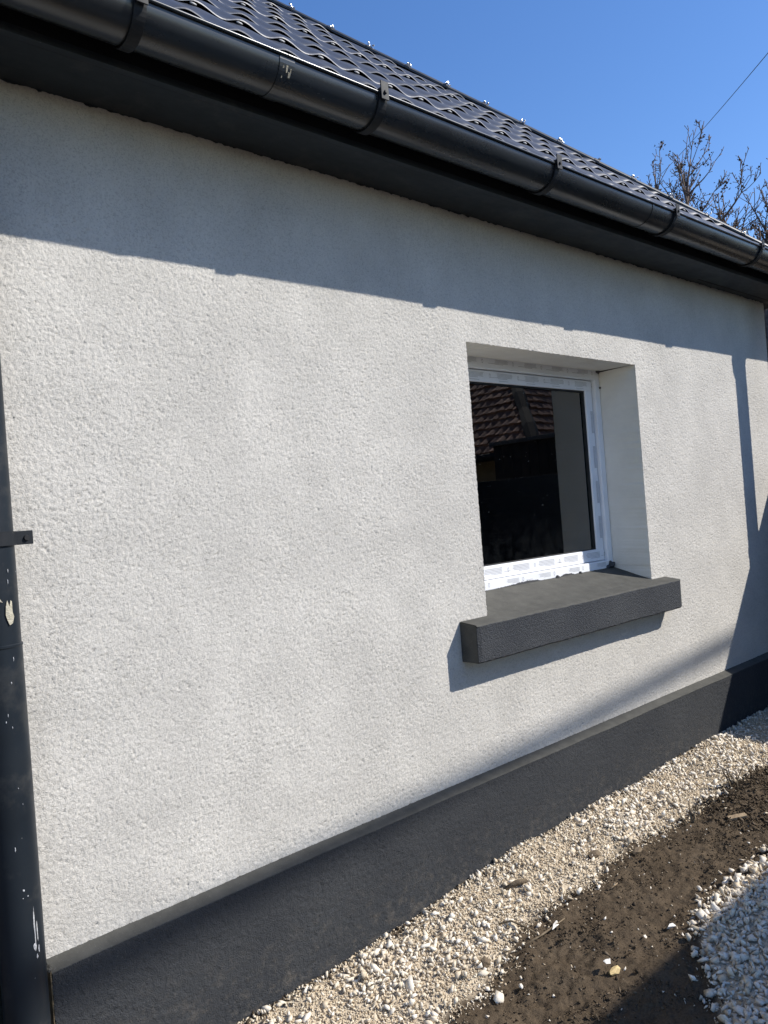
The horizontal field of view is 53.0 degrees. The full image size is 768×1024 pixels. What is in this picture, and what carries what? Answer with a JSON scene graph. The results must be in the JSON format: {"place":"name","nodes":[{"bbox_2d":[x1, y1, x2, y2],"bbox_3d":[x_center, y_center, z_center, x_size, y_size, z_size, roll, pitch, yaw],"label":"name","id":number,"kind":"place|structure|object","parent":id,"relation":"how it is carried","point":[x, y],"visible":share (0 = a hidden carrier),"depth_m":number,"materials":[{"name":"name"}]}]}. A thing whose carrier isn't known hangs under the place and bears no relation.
{"place":"outdoors","nodes":[
{"label":"outdoors","id":0,"kind":"place"},
{"bbox_2d":[0,706,767,1023],"bbox_3d":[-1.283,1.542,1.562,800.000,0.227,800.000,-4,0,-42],"label":"ground","id":1,"kind":"structure","parent":0,"point":[597,965],"depth_m":2.52,"materials":[{"name":"soil"}]},
{"bbox_2d":[0,0,767,1023],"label":"house","id":2,"kind":"structure","parent":1,"relation":"on","point":[382,494],"depth_m":2.58,"materials":[{"name":"white paint"}]},
{"bbox_2d":[467,356,614,590],"bbox_3d":[0.689,-0.196,3.797,1.410,1.097,0.104,-4,0,-41],"label":"window","id":3,"kind":"structure","parent":2,"relation":"in","point":[541,479],"depth_m":3.87,"materials":[{"name":"white plastic"}]},
{"bbox_2d":[481,956,490,967],"bbox_3d":[0.324,1.439,2.463,0.042,0.039,0.024,-4,0,-42],"label":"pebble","id":4,"kind":"object","parent":1,"relation":"on","point":[485,961],"visible":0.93,"depth_m":2.46,"materials":[{"name":"beige stone"}]},
{"bbox_2d":[237,707,767,1023],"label":"gravel","id":5,"kind":"structure","parent":1,"relation":"on","point":[729,738],"depth_m":2.79,"materials":[{"name":"beige gravel"}]},
{"bbox_2d":[504,878,526,889],"bbox_3d":[0.488,1.385,2.869,0.089,0.035,0.020,-4,0,-4],"label":"wood piece","id":6,"kind":"object","parent":5,"relation":"on","point":[514,883],"visible":1,"depth_m":2.86,"materials":[{"name":"brown wood"}]},
{"bbox_2d":[588,850,599,857],"bbox_3d":[0.836,1.358,3.057,0.070,0.026,0.036,-4,0,-27],"label":"earth clod","id":7,"kind":"object","parent":5,"relation":"on","point":[596,853],"visible":0.99,"depth_m":3.04,"materials":[{"name":"brown soil"}]},
{"bbox_2d":[245,743,767,1023],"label":"soil crumbs","id":8,"kind":"object","parent":1,"relation":"on","point":[738,802],"visible":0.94,"depth_m":2.81,"materials":[{"name":"brown soil"}]},
{"bbox_2d":[497,920,536,933],"bbox_3d":[0.453,1.409,2.623,0.136,0.031,0.017,-4,0,21],"label":"twig","id":9,"kind":"object","parent":1,"relation":"on","point":[512,921],"visible":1,"depth_m":2.63,"materials":[{"name":"brown wood"}]},
{"bbox_2d":[516,918,564,949],"bbox_3d":[0.531,1.418,2.586,0.224,0.032,0.017,-4,0,-31],"label":"twig","id":10,"kind":"object","parent":1,"relation":"on","point":[542,934],"visible":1,"depth_m":2.58,"materials":[{"name":"brown wood"}]},
{"bbox_2d":[609,965,620,975],"bbox_3d":[0.707,1.407,2.362,0.055,0.023,0.020,-4,0,-42],"label":"yellow stone","id":11,"kind":"object","parent":1,"relation":"on","point":[614,970],"visible":1,"depth_m":2.36,"materials":[{"name":"yellow stone"}]},
{"bbox_2d":[473,796,767,1020],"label":"stray gravel chips","id":12,"kind":"object","parent":1,"relation":"on","point":[624,969],"visible":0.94,"depth_m":2.54,"materials":[{"name":"stone"}]},
{"bbox_2d":[632,847,642,854],"bbox_3d":[1.010,1.351,3.070,0.068,0.033,0.024,-4,0,-42],"label":"earth clod","id":13,"kind":"object","parent":1,"relation":"on","point":[636,850],"visible":0.99,"depth_m":3.06,"materials":[{"name":"brown soil"}]},
{"bbox_2d":[667,923,675,928],"bbox_3d":[0.952,1.371,2.557,0.046,0.017,0.020,-4,0,-19],"label":"white stone","id":14,"kind":"object","parent":1,"relation":"on","point":[671,925],"visible":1,"depth_m":2.55,"materials":[{"name":"stone"}]},
{"bbox_2d":[675,802,696,825],"bbox_3d":[1.298,1.294,3.287,0.100,0.090,0.051,-4,0,-27],"label":"plant stubble","id":15,"kind":"object","parent":1,"relation":"on","point":[693,819],"visible":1,"depth_m":3.29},
{"bbox_2d":[646,120,767,234],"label":"bare tree","id":16,"kind":"object","parent":1,"relation":"on","point":[685,185],"visible":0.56,"depth_m":9.14,"materials":[{"name":"brown plant"}]},
{"bbox_2d":[690,158,767,356],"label":"bare tree","id":17,"kind":"object","parent":1,"relation":"on","point":[759,234],"visible":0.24,"depth_m":9.09,"materials":[{"name":"brown plant"}]},
{"bbox_2d":[720,766,742,791],"bbox_3d":[1.605,1.234,3.567,0.088,0.110,0.127,-5,0,38],"label":"plant stubble","id":18,"kind":"object","parent":1,"relation":"on","point":[733,779],"visible":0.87,"depth_m":3.58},
{"bbox_2d":[727,813,746,820],"bbox_3d":[1.507,1.301,3.290,0.080,0.012,0.024,-10,9,-4],"label":"wood chip","id":19,"kind":"object","parent":1,"relation":"on","point":[736,816],"visible":1,"depth_m":3.28,"materials":[{"name":"beige wood"}]},
{"bbox_2d":[278,0,767,238],"label":"sky","id":20,"kind":"structure","parent":0,"point":[614,80],"materials":[{"name":"blue"}]},
{"bbox_2d":[664,53,767,170],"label":"thin wire","id":21,"kind":"object","parent":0,"point":[723,105],"visible":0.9,"depth_m":16.07,"materials":[{"name":"black metal"}]},
{"bbox_2d":[671,841,767,1023],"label":"gravel","id":22,"kind":"structure","parent":0,"point":[745,887],"depth_m":2.42,"materials":[{"name":"white gravel"}]}
]}

